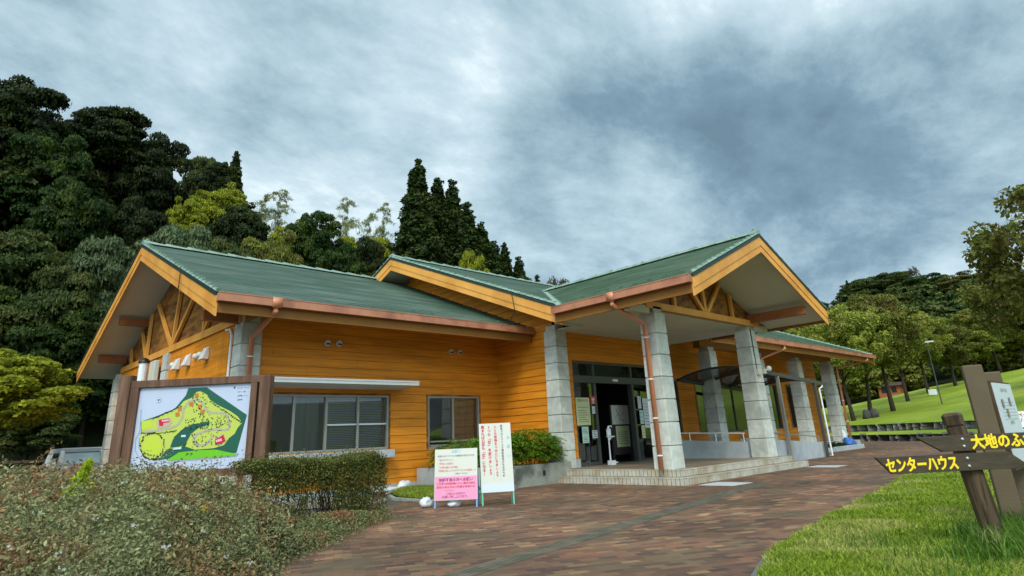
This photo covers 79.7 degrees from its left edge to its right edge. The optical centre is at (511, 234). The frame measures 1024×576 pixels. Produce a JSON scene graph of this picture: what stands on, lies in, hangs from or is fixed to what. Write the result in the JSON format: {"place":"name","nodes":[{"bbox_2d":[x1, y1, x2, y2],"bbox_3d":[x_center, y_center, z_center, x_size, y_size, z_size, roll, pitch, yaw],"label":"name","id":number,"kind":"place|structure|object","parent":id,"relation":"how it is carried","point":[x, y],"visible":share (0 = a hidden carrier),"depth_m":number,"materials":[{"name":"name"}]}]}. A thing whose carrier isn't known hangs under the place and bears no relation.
{"place":"outdoors","nodes":[
{"label":"outdoors","id":0,"kind":"place"},
{"bbox_2d":[0,223,108,467],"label":"hillside","id":1,"kind":"structure","parent":0,"point":[94,435],"depth_m":37.94,"materials":[{"name":"green plant"}]},
{"bbox_2d":[0,229,69,304],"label":"broadleaf tree","id":2,"kind":"object","parent":1,"relation":"on","point":[22,253],"visible":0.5,"depth_m":36.96,"materials":[{"name":"green plant"}]},
{"bbox_2d":[0,74,76,168],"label":"evergreen tree","id":3,"kind":"object","parent":1,"relation":"on","point":[24,98],"visible":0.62,"depth_m":47.27,"materials":[{"name":"green plant"}]},
{"bbox_2d":[0,127,93,230],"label":"evergreen tree","id":4,"kind":"object","parent":1,"relation":"on","point":[39,145],"visible":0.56,"depth_m":44.85,"materials":[{"name":"green plant"}]},
{"bbox_2d":[21,174,114,271],"bbox_3d":[-30.280,3.881,40.960,5.412,16.652,5.506,4,-20,-21],"label":"evergreen tree","id":5,"kind":"object","parent":1,"relation":"on","point":[64,213],"visible":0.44,"depth_m":41.37,"materials":[{"name":"green plant"}]},
{"bbox_2d":[56,234,136,447],"bbox_3d":[-25.745,7.426,37.956,6.195,15.055,6.020,6,-20,-25],"label":"broadleaf tree","id":6,"kind":"object","parent":1,"relation":"on","point":[107,261],"visible":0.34,"depth_m":37.86,"materials":[{"name":"green plant"}]},
{"bbox_2d":[64,104,152,191],"bbox_3d":[-35.164,-4.801,53.327,7.911,14.306,8.124,4,-20,-20],"label":"evergreen tree","id":7,"kind":"object","parent":1,"relation":"on","point":[112,136],"visible":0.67,"depth_m":52.61,"materials":[{"name":"green plant"}]},
{"bbox_2d":[0,155,223,422],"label":"forest","id":8,"kind":"object","parent":1,"relation":"on","point":[97,403],"depth_m":35.97,"materials":[{"name":"green plant"}]},
{"bbox_2d":[108,195,168,252],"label":"evergreen tree","id":9,"kind":"object","parent":1,"relation":"on","point":[140,221],"visible":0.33,"depth_m":45.51,"materials":[{"name":"green plant"}]},
{"bbox_2d":[111,131,193,214],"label":"evergreen tree","id":10,"kind":"object","parent":1,"relation":"on","point":[165,162],"visible":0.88,"depth_m":53.17,"materials":[{"name":"green plant"}]},
{"bbox_2d":[122,223,221,280],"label":"broadleaf tree","id":11,"kind":"object","parent":1,"relation":"on","point":[197,237],"visible":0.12,"depth_m":41.70,"materials":[{"name":"green plant"}]},
{"bbox_2d":[0,107,363,361],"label":"forest","id":12,"kind":"object","parent":1,"relation":"on","point":[98,180],"visible":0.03,"depth_m":45.12,"materials":[{"name":"green plant"}]},
{"bbox_2d":[165,195,208,229],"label":"broadleaf tree","id":13,"kind":"object","parent":1,"relation":"on","point":[192,208],"visible":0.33,"depth_m":52.50,"materials":[{"name":"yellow plant"}]},
{"bbox_2d":[178,155,217,194],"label":"broadleaf tree","id":14,"kind":"object","parent":1,"relation":"on","point":[189,180],"visible":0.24,"depth_m":61.94,"materials":[{"name":"green plant"}]},
{"bbox_2d":[189,182,248,232],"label":"broadleaf tree","id":15,"kind":"object","parent":1,"relation":"on","point":[211,209],"visible":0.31,"depth_m":56.37,"materials":[{"name":"green plant"}]},
{"bbox_2d":[192,161,245,200],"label":"evergreen tree","id":16,"kind":"object","parent":1,"relation":"on","point":[220,169],"visible":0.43,"depth_m":61.52,"materials":[{"name":"green plant"}]},
{"bbox_2d":[207,236,255,257],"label":"broadleaf tree","id":17,"kind":"object","parent":1,"relation":"on","point":[222,247],"visible":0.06,"depth_m":44.93,"materials":[{"name":"green plant"}]},
{"bbox_2d":[220,151,246,204],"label":"cedar tree","id":18,"kind":"object","parent":1,"relation":"on","point":[235,176],"visible":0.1,"depth_m":62.70,"materials":[{"name":"green plant"}]},
{"bbox_2d":[204,204,270,253],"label":"evergreen tree","id":19,"kind":"object","parent":1,"relation":"on","point":[246,220],"visible":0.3,"depth_m":49.42,"materials":[{"name":"green plant"}]},
{"bbox_2d":[253,193,278,234],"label":"broadleaf tree","id":20,"kind":"object","parent":1,"relation":"on","point":[265,199],"visible":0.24,"depth_m":61.22,"materials":[{"name":"green plant"}]},
{"bbox_2d":[240,236,292,263],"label":"broadleaf tree","id":21,"kind":"object","parent":1,"relation":"on","point":[279,254],"visible":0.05,"depth_m":45.78,"materials":[{"name":"green plant"}]},
{"bbox_2d":[257,189,296,236],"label":"broadleaf tree","id":22,"kind":"object","parent":1,"relation":"on","point":[277,214],"visible":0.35,"depth_m":62.75,"materials":[{"name":"green plant"}]},
{"bbox_2d":[260,229,303,264],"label":"broadleaf tree","id":23,"kind":"object","parent":1,"relation":"on","point":[297,259],"visible":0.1,"depth_m":48.49,"materials":[{"name":"green plant"}]},
{"bbox_2d":[268,219,308,253],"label":"broadleaf tree","id":24,"kind":"object","parent":1,"relation":"on","point":[277,235],"visible":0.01,"depth_m":58.46,"materials":[{"name":"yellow plant"}]},
{"bbox_2d":[284,210,343,268],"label":"tree","id":25,"kind":"object","parent":1,"relation":"on","point":[317,231],"visible":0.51,"depth_m":54.73,"materials":[{"name":"green plant"}]},
{"bbox_2d":[315,242,366,274],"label":"evergreen tree","id":26,"kind":"object","parent":1,"relation":"on","point":[341,263],"visible":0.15,"depth_m":48.97,"materials":[{"name":"green plant"}]},
{"bbox_2d":[334,197,365,243],"bbox_3d":[-16.456,3.365,61.796,5.852,15.878,6.174,-17,-23,37],"label":"bamboo","id":27,"kind":"object","parent":1,"relation":"on","point":[349,224],"visible":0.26,"depth_m":63.48,"materials":[{"name":"green plant"}]},
{"bbox_2d":[356,213,377,245],"bbox_3d":[-14.255,4.488,62.219,5.254,14.779,5.190,-20,-25,41],"label":"bamboo","id":28,"kind":"object","parent":1,"relation":"on","point":[370,216],"visible":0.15,"depth_m":64.03,"materials":[{"name":"green plant"}]},
{"bbox_2d":[351,235,385,276],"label":"evergreen tree","id":29,"kind":"object","parent":1,"relation":"on","point":[373,253],"visible":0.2,"depth_m":51.41,"materials":[{"name":"green plant"}]},
{"bbox_2d":[370,236,394,260],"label":"broadleaf tree","id":30,"kind":"object","parent":1,"relation":"on","point":[382,240],"visible":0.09,"depth_m":58.58,"materials":[{"name":"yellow plant"}]},
{"bbox_2d":[374,202,395,244],"bbox_3d":[-13.475,4.301,62.920,5.699,16.241,5.402,3,-19,-18],"label":"bamboo","id":31,"kind":"object","parent":1,"relation":"on","point":[379,229],"visible":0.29,"depth_m":64.37,"materials":[{"name":"green plant"}]},
{"bbox_2d":[386,158,445,263],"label":"cedar tree","id":32,"kind":"object","parent":1,"relation":"on","point":[418,237],"visible":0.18,"depth_m":56.46,"materials":[{"name":"green plant"}]},
{"bbox_2d":[428,177,452,263],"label":"cedar tree","id":33,"kind":"object","parent":1,"relation":"on","point":[437,189],"visible":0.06,"depth_m":60.35,"materials":[{"name":"green plant"}]},
{"bbox_2d":[437,179,472,266],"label":"cedar tree","id":34,"kind":"object","parent":1,"relation":"on","point":[453,233],"visible":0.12,"depth_m":58.16,"materials":[{"name":"green plant"}]},
{"bbox_2d":[461,201,483,260],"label":"cedar tree","id":35,"kind":"object","parent":1,"relation":"on","point":[472,232],"visible":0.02,"depth_m":60.56,"materials":[{"name":"green plant"}]},
{"bbox_2d":[459,250,490,272],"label":"broadleaf tree","id":36,"kind":"object","parent":1,"relation":"on","point":[469,260],"visible":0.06,"depth_m":51.35,"materials":[{"name":"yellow plant"}]},
{"bbox_2d":[473,221,500,274],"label":"cedar tree","id":37,"kind":"object","parent":1,"relation":"on","point":[483,241],"visible":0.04,"depth_m":59.88,"materials":[{"name":"green plant"}]},
{"bbox_2d":[489,240,509,275],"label":"cedar tree","id":38,"kind":"object","parent":1,"relation":"on","point":[501,263],"visible":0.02,"depth_m":62.11,"materials":[{"name":"green plant"}]},
{"bbox_2d":[500,242,514,277],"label":"cedar tree","id":39,"kind":"object","parent":1,"relation":"on","point":[504,255],"visible":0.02,"depth_m":64.12,"materials":[{"name":"green plant"}]},
{"bbox_2d":[512,256,531,280],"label":"cedar tree","id":40,"kind":"object","parent":1,"relation":"on","point":[518,270],"visible":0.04,"depth_m":63.71,"materials":[{"name":"green plant"}]},
{"bbox_2d":[1,467,417,513],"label":"parking ground","id":41,"kind":"structure","parent":0,"point":[390,501],"depth_m":13.07,"materials":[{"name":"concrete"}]},
{"bbox_2d":[0,459,45,479],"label":"rail fence","id":42,"kind":"object","parent":41,"relation":"on","point":[23,461],"visible":0.03,"depth_m":28.68,"materials":[{"name":"grey metal"}]},
{"bbox_2d":[0,413,82,479],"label":"broadleaf tree","id":43,"kind":"object","parent":41,"relation":"on","point":[23,440],"visible":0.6,"depth_m":31.37,"materials":[{"name":"green plant"}]},
{"bbox_2d":[0,348,94,430],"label":"broadleaf tree","id":44,"kind":"object","parent":41,"relation":"on","point":[28,397],"visible":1,"depth_m":20.12,"materials":[{"name":"green plant"}]},
{"bbox_2d":[43,447,101,477],"bbox_3d":[-16.853,9.058,23.615,1.880,1.580,3.247,14,-25,-41],"label":"parked van","id":45,"kind":"object","parent":41,"relation":"on","point":[77,454],"visible":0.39,"depth_m":22.93,"materials":[{"name":"grey paint"}]},
{"bbox_2d":[76,228,876,502],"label":"park centre building","id":46,"kind":"structure","parent":41,"relation":"on","point":[407,365],"depth_m":17.76,"materials":[{"name":"orange wood"}]},
{"bbox_2d":[269,392,390,454],"bbox_3d":[-4.624,4.681,15.296,3.480,1.400,0.342,14,-25,-41],"label":"window","id":47,"kind":"structure","parent":46,"relation":"in","point":[305,405],"depth_m":15.35,"materials":[{"name":"grey metal"}]},
{"bbox_2d":[426,394,480,448],"bbox_3d":[-1.727,5.415,17.818,1.980,1.470,0.222,14,-25,-41],"label":"window","id":48,"kind":"structure","parent":46,"relation":"in","point":[462,426],"depth_m":18.13,"materials":[{"name":"grey metal"}]},
{"bbox_2d":[575,398,590,424],"bbox_3d":[2.086,5.174,17.955,0.620,0.780,0.005,14,-25,-41],"label":"poster","id":49,"kind":"object","parent":46,"relation":"attached to","point":[583,411],"visible":1,"depth_m":17.95,"materials":[{"name":"yellow paper"}]},
{"bbox_2d":[609,405,633,459],"bbox_3d":[3.569,6.474,20.065,1.000,1.750,0.078,14,-25,-41],"label":"notice stand","id":50,"kind":"object","parent":46,"relation":"in","point":[620,429],"visible":0.97,"depth_m":20.04,"materials":[{"name":"grey"}]},
{"bbox_2d":[642,398,650,427],"bbox_3d":[4.389,5.818,20.006,0.320,0.920,0.005,14,-25,-41],"label":"poster","id":51,"kind":"object","parent":46,"relation":"attached to","point":[646,412],"visible":0.8,"depth_m":20.00,"materials":[{"name":"grey paper"}]},
{"bbox_2d":[673,379,683,434],"bbox_3d":[5.542,6.367,22.729,2.350,2.050,0.122,14,-25,-41],"label":"window","id":52,"kind":"structure","parent":46,"relation":"in","point":[675,380],"depth_m":23.44,"materials":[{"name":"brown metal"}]},
{"bbox_2d":[768,384,783,428],"bbox_3d":[11.803,7.939,28.373,2.400,2.050,0.122,14,-25,-41],"label":"window","id":53,"kind":"structure","parent":46,"relation":"in","point":[774,385],"depth_m":29.07,"materials":[{"name":"brown metal"}]},
{"bbox_2d":[8,421,975,467],"bbox_3d":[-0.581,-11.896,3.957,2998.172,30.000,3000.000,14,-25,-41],"label":"ground","id":54,"kind":"structure","parent":0,"point":[876,426],"depth_m":50.25,"materials":[{"name":"green plant"}]},
{"bbox_2d":[0,303,71,400],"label":"broadleaf tree","id":55,"kind":"object","parent":54,"relation":"on","point":[15,336],"visible":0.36,"depth_m":33.76,"materials":[{"name":"green plant"}]},
{"bbox_2d":[11,264,114,466],"bbox_3d":[-26.657,7.971,35.680,5.611,13.169,5.778,5,-20,-23],"label":"broadleaf tree","id":56,"kind":"object","parent":54,"relation":"on","point":[46,276],"visible":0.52,"depth_m":35.63,"materials":[{"name":"green plant"}]},
{"bbox_2d":[27,303,111,448],"bbox_3d":[-25.253,9.147,34.990,4.889,10.612,4.973,6,-20,-24],"label":"evergreen tree","id":57,"kind":"object","parent":54,"relation":"on","point":[56,334],"visible":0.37,"depth_m":34.38,"materials":[{"name":"green plant"}]},
{"bbox_2d":[0,0,1023,306],"label":"sky","id":58,"kind":"structure","parent":0,"point":[860,139],"materials":[{"name":"grey"}]},
{"bbox_2d":[266,441,982,575],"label":"plaza paving","id":59,"kind":"structure","parent":0,"point":[734,534],"depth_m":8.10,"materials":[{"name":"brick"}]},
{"bbox_2d":[0,441,312,575],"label":"flowering shrub","id":60,"kind":"object","parent":59,"relation":"on","point":[156,522],"visible":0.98,"depth_m":4.04,"materials":[{"name":"green plant"}]},
{"bbox_2d":[54,457,97,514],"bbox_3d":[-3.330,2.120,4.565,0.221,0.868,0.480,-9,-19,18],"label":"weed","id":61,"kind":"object","parent":60,"relation":"in","point":[85,469],"visible":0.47,"depth_m":4.70,"materials":[{"name":"green plant"}]},
{"bbox_2d":[107,375,274,498],"bbox_3d":[-4.856,3.278,9.237,2.350,2.360,0.160,-3,-18,0],"label":"map board","id":62,"kind":"object","parent":59,"relation":"on","point":[207,418],"visible":0.91,"depth_m":9.35,"materials":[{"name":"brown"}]},
{"bbox_2d":[226,445,390,527],"bbox_3d":[-3.113,3.945,9.622,0.911,1.189,3.035,-12,-21,27],"label":"hedge","id":63,"kind":"object","parent":59,"relation":"on","point":[318,471],"visible":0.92,"depth_m":9.51,"materials":[{"name":"green plant"}]},
{"bbox_2d":[256,504,405,575],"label":"ground cover","id":64,"kind":"object","parent":59,"relation":"on","point":[321,528],"visible":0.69,"depth_m":8.28,"materials":[{"name":"green plant"}]},
{"bbox_2d":[385,491,479,501],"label":"kerb","id":65,"kind":"structure","parent":59,"relation":"on","point":[390,496],"depth_m":13.27,"materials":[{"name":"concrete"}]},
{"bbox_2d":[434,448,479,508],"bbox_3d":[-1.041,4.567,11.532,0.806,1.021,0.347,-3,-18,2],"label":"notice stand","id":66,"kind":"object","parent":59,"relation":"on","point":[456,474],"visible":1,"depth_m":11.46,"materials":[{"name":"blue paint"}]},
{"bbox_2d":[417,461,571,490],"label":"planter wall","id":67,"kind":"structure","parent":59,"relation":"on","point":[525,475],"depth_m":15.72,"materials":[{"name":"concrete"}]},
{"bbox_2d":[426,439,479,467],"bbox_3d":[-1.379,5.744,16.017,1.639,0.806,1.823,14,-25,-41],"label":"planter shrub","id":68,"kind":"object","parent":67,"relation":"in","point":[450,446],"visible":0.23,"depth_m":15.94,"materials":[{"name":"green plant"}]},
{"bbox_2d":[461,436,528,467],"bbox_3d":[-0.455,5.491,15.586,2.039,0.930,1.447,14,-25,-41],"label":"planter shrub","id":69,"kind":"object","parent":67,"relation":"in","point":[473,443],"visible":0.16,"depth_m":15.46,"materials":[{"name":"green plant"}]},
{"bbox_2d":[511,427,567,464],"bbox_3d":[0.465,5.634,16.284,2.369,1.012,1.582,14,-25,-41],"label":"planter shrub","id":70,"kind":"object","parent":67,"relation":"in","point":[538,447],"visible":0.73,"depth_m":16.08,"materials":[{"name":"green plant"}]},
{"bbox_2d":[479,423,514,505],"bbox_3d":[-0.302,4.360,11.705,0.616,1.455,0.347,0,-19,-8],"label":"notice stand","id":71,"kind":"object","parent":59,"relation":"on","point":[496,461],"visible":1,"depth_m":11.69,"materials":[{"name":"green paint"}]},
{"bbox_2d":[441,482,769,575],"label":"drain channel","id":72,"kind":"object","parent":59,"relation":"on","point":[485,567],"visible":1,"depth_m":7.17,"materials":[{"name":"grey concrete"}]},
{"bbox_2d":[558,456,808,485],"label":"entrance steps","id":73,"kind":"structure","parent":59,"relation":"on","point":[695,471],"depth_m":15.27,"materials":[{"name":"grey tile"}]},
{"bbox_2d":[681,433,750,458],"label":"wall","id":74,"kind":"structure","parent":73,"relation":"on","point":[693,449],"depth_m":18.65,"materials":[{"name":"concrete"}]},
{"bbox_2d":[701,482,752,485],"bbox_3d":[4.637,5.420,13.324,0.840,0.019,0.840,14,-25,-41],"label":"access lid","id":75,"kind":"object","parent":59,"relation":"on","point":[725,483],"visible":0.96,"depth_m":13.25,"materials":[{"name":"metal"}]},
{"bbox_2d":[677,366,833,460],"bbox_3d":[9.108,6.575,22.514,5.456,3.190,3.209,14,-25,-41],"label":"ramp canopy","id":76,"kind":"object","parent":59,"relation":"on","point":[729,377],"visible":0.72,"depth_m":22.43,"materials":[{"name":"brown metal"}]},
{"bbox_2d":[741,430,831,460],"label":"ramp wall","id":77,"kind":"structure","parent":59,"relation":"on","point":[803,450],"depth_m":20.95,"materials":[{"name":"concrete"}]},
{"bbox_2d":[828,444,864,452],"bbox_3d":[13.879,9.139,26.117,6.000,0.200,0.150,14,-25,-41],"label":"kerb bed","id":78,"kind":"object","parent":59,"relation":"on","point":[850,447],"visible":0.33,"depth_m":26.70,"materials":[{"name":"concrete"}]},
{"bbox_2d":[827,431,977,440],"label":"terrace wall","id":79,"kind":"structure","parent":59,"relation":"on","point":[893,437],"depth_m":35.39,"materials":[{"name":"stone"}]},
{"bbox_2d":[826,429,977,434],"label":"lawn terrace","id":80,"kind":"structure","parent":0,"point":[900,432],"depth_m":37.03,"materials":[{"name":"green plant"}]},
{"bbox_2d":[825,420,976,432],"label":"terrace wall","id":81,"kind":"structure","parent":80,"relation":"on","point":[925,425],"depth_m":39.51,"materials":[{"name":"stone"}]},
{"bbox_2d":[961,184,1023,310],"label":"loose leaved tree","id":82,"kind":"object","parent":80,"relation":"on","point":[988,249],"visible":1,"depth_m":26.44,"materials":[{"name":"green plant"}]},
{"bbox_2d":[821,360,1022,407],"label":"hill","id":83,"kind":"structure","parent":0,"point":[941,378],"depth_m":99.61,"materials":[{"name":"green plant"}]},
{"bbox_2d":[836,278,884,297],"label":"broadleaf tree","id":84,"kind":"object","parent":83,"relation":"on","point":[863,286],"visible":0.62,"depth_m":152.08,"materials":[{"name":"green plant"}]},
{"bbox_2d":[867,270,916,289],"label":"broadleaf tree","id":85,"kind":"object","parent":83,"relation":"on","point":[885,279],"visible":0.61,"depth_m":150.35,"materials":[{"name":"green plant"}]},
{"bbox_2d":[778,269,1023,364],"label":"forest","id":86,"kind":"object","parent":83,"relation":"on","point":[933,305],"visible":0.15,"depth_m":129.76,"materials":[{"name":"green plant"}]},
{"bbox_2d":[901,272,948,291],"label":"evergreen tree","id":87,"kind":"object","parent":83,"relation":"on","point":[922,279],"visible":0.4,"depth_m":142.40,"materials":[{"name":"green plant"}]},
{"bbox_2d":[934,270,981,294],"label":"broadleaf tree","id":88,"kind":"object","parent":83,"relation":"on","point":[944,283],"visible":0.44,"depth_m":135.12,"materials":[{"name":"green plant"}]},
{"bbox_2d":[822,368,1023,426],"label":"lawn slope","id":89,"kind":"structure","parent":0,"point":[921,405],"depth_m":50.48,"materials":[{"name":"green plant"}]},
{"bbox_2d":[786,325,854,386],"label":"park tree","id":90,"kind":"object","parent":89,"relation":"on","point":[817,378],"visible":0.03,"depth_m":50.75,"materials":[{"name":"green plant"}]},
{"bbox_2d":[789,304,892,420],"bbox_3d":[26.561,10.618,49.092,7.550,9.809,7.510,12,-24,-38],"label":"park tree","id":91,"kind":"object","parent":89,"relation":"on","point":[841,319],"visible":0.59,"depth_m":48.55,"materials":[{"name":"green plant"}]},
{"bbox_2d":[827,303,897,424],"bbox_3d":[29.002,10.791,51.349,6.602,10.200,6.907,12,-24,-38],"label":"park tree","id":92,"kind":"object","parent":89,"relation":"on","point":[887,314],"visible":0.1,"depth_m":50.40,"materials":[{"name":"green plant"}]},
{"bbox_2d":[831,293,924,411],"bbox_3d":[31.746,10.261,52.468,7.254,11.024,7.158,3,-19,-18],"label":"park tree","id":93,"kind":"object","parent":89,"relation":"on","point":[900,345],"visible":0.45,"depth_m":51.63,"materials":[{"name":"green plant"}]},
{"bbox_2d":[878,382,906,397],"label":"cabin","id":94,"kind":"object","parent":89,"relation":"on","point":[896,388],"visible":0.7,"depth_m":81.40,"materials":[{"name":"brown wood"}]},
{"bbox_2d":[892,305,931,401],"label":"park tree","id":95,"kind":"object","parent":89,"relation":"on","point":[920,319],"visible":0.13,"depth_m":60.08,"materials":[{"name":"green plant"}]},
{"bbox_2d":[817,340,1023,405],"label":"forest","id":96,"kind":"object","parent":89,"relation":"on","point":[1009,359],"visible":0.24,"depth_m":82.52,"materials":[{"name":"green plant"}]},
{"bbox_2d":[910,311,954,393],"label":"park tree","id":97,"kind":"object","parent":89,"relation":"on","point":[936,347],"visible":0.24,"depth_m":64.88,"materials":[{"name":"green plant"}]},
{"bbox_2d":[925,325,983,385],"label":"park tree","id":98,"kind":"object","parent":89,"relation":"on","point":[954,350],"visible":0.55,"depth_m":66.69,"materials":[{"name":"green plant"}]},
{"bbox_2d":[958,330,1008,364],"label":"park tree","id":99,"kind":"object","parent":89,"relation":"on","point":[984,350],"visible":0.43,"depth_m":71.63,"materials":[{"name":"green plant"}]},
{"bbox_2d":[948,304,1020,372],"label":"park tree","id":100,"kind":"object","parent":89,"relation":"on","point":[961,319],"visible":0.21,"depth_m":73.95,"materials":[{"name":"green plant"}]},
{"bbox_2d":[956,259,1023,341],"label":"loose leaved tree","id":101,"kind":"object","parent":89,"relation":"on","point":[974,297],"visible":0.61,"depth_m":35.77,"materials":[{"name":"green plant"}]},
{"bbox_2d":[988,328,1023,367],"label":"park tree","id":102,"kind":"object","parent":89,"relation":"on","point":[1018,340],"visible":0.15,"depth_m":73.81,"materials":[{"name":"green plant"}]},
{"label":"small lawn","id":103,"kind":"structure","parent":0,"visible":0},
{"bbox_2d":[391,484,479,498],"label":"grass","id":104,"kind":"structure","parent":103,"relation":"on","point":[419,491],"depth_m":14.01,"materials":[{"name":"green plant"}]},
{"label":"near lawn","id":105,"kind":"structure","parent":0,"visible":0},
{"bbox_2d":[754,470,1023,575],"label":"grass","id":106,"kind":"structure","parent":105,"relation":"on","point":[935,493],"depth_m":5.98,"materials":[{"name":"green plant"}]},
{"bbox_2d":[874,412,1023,542],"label":"finger post","id":107,"kind":"object","parent":105,"relation":"on","point":[965,458],"visible":1,"depth_m":5.33,"materials":[{"name":"brown wood"}]},
{"bbox_2d":[960,364,1023,521],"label":"information board","id":108,"kind":"object","parent":105,"relation":"on","point":[992,403],"visible":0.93,"depth_m":6.48,"materials":[{"name":"brown wood"}]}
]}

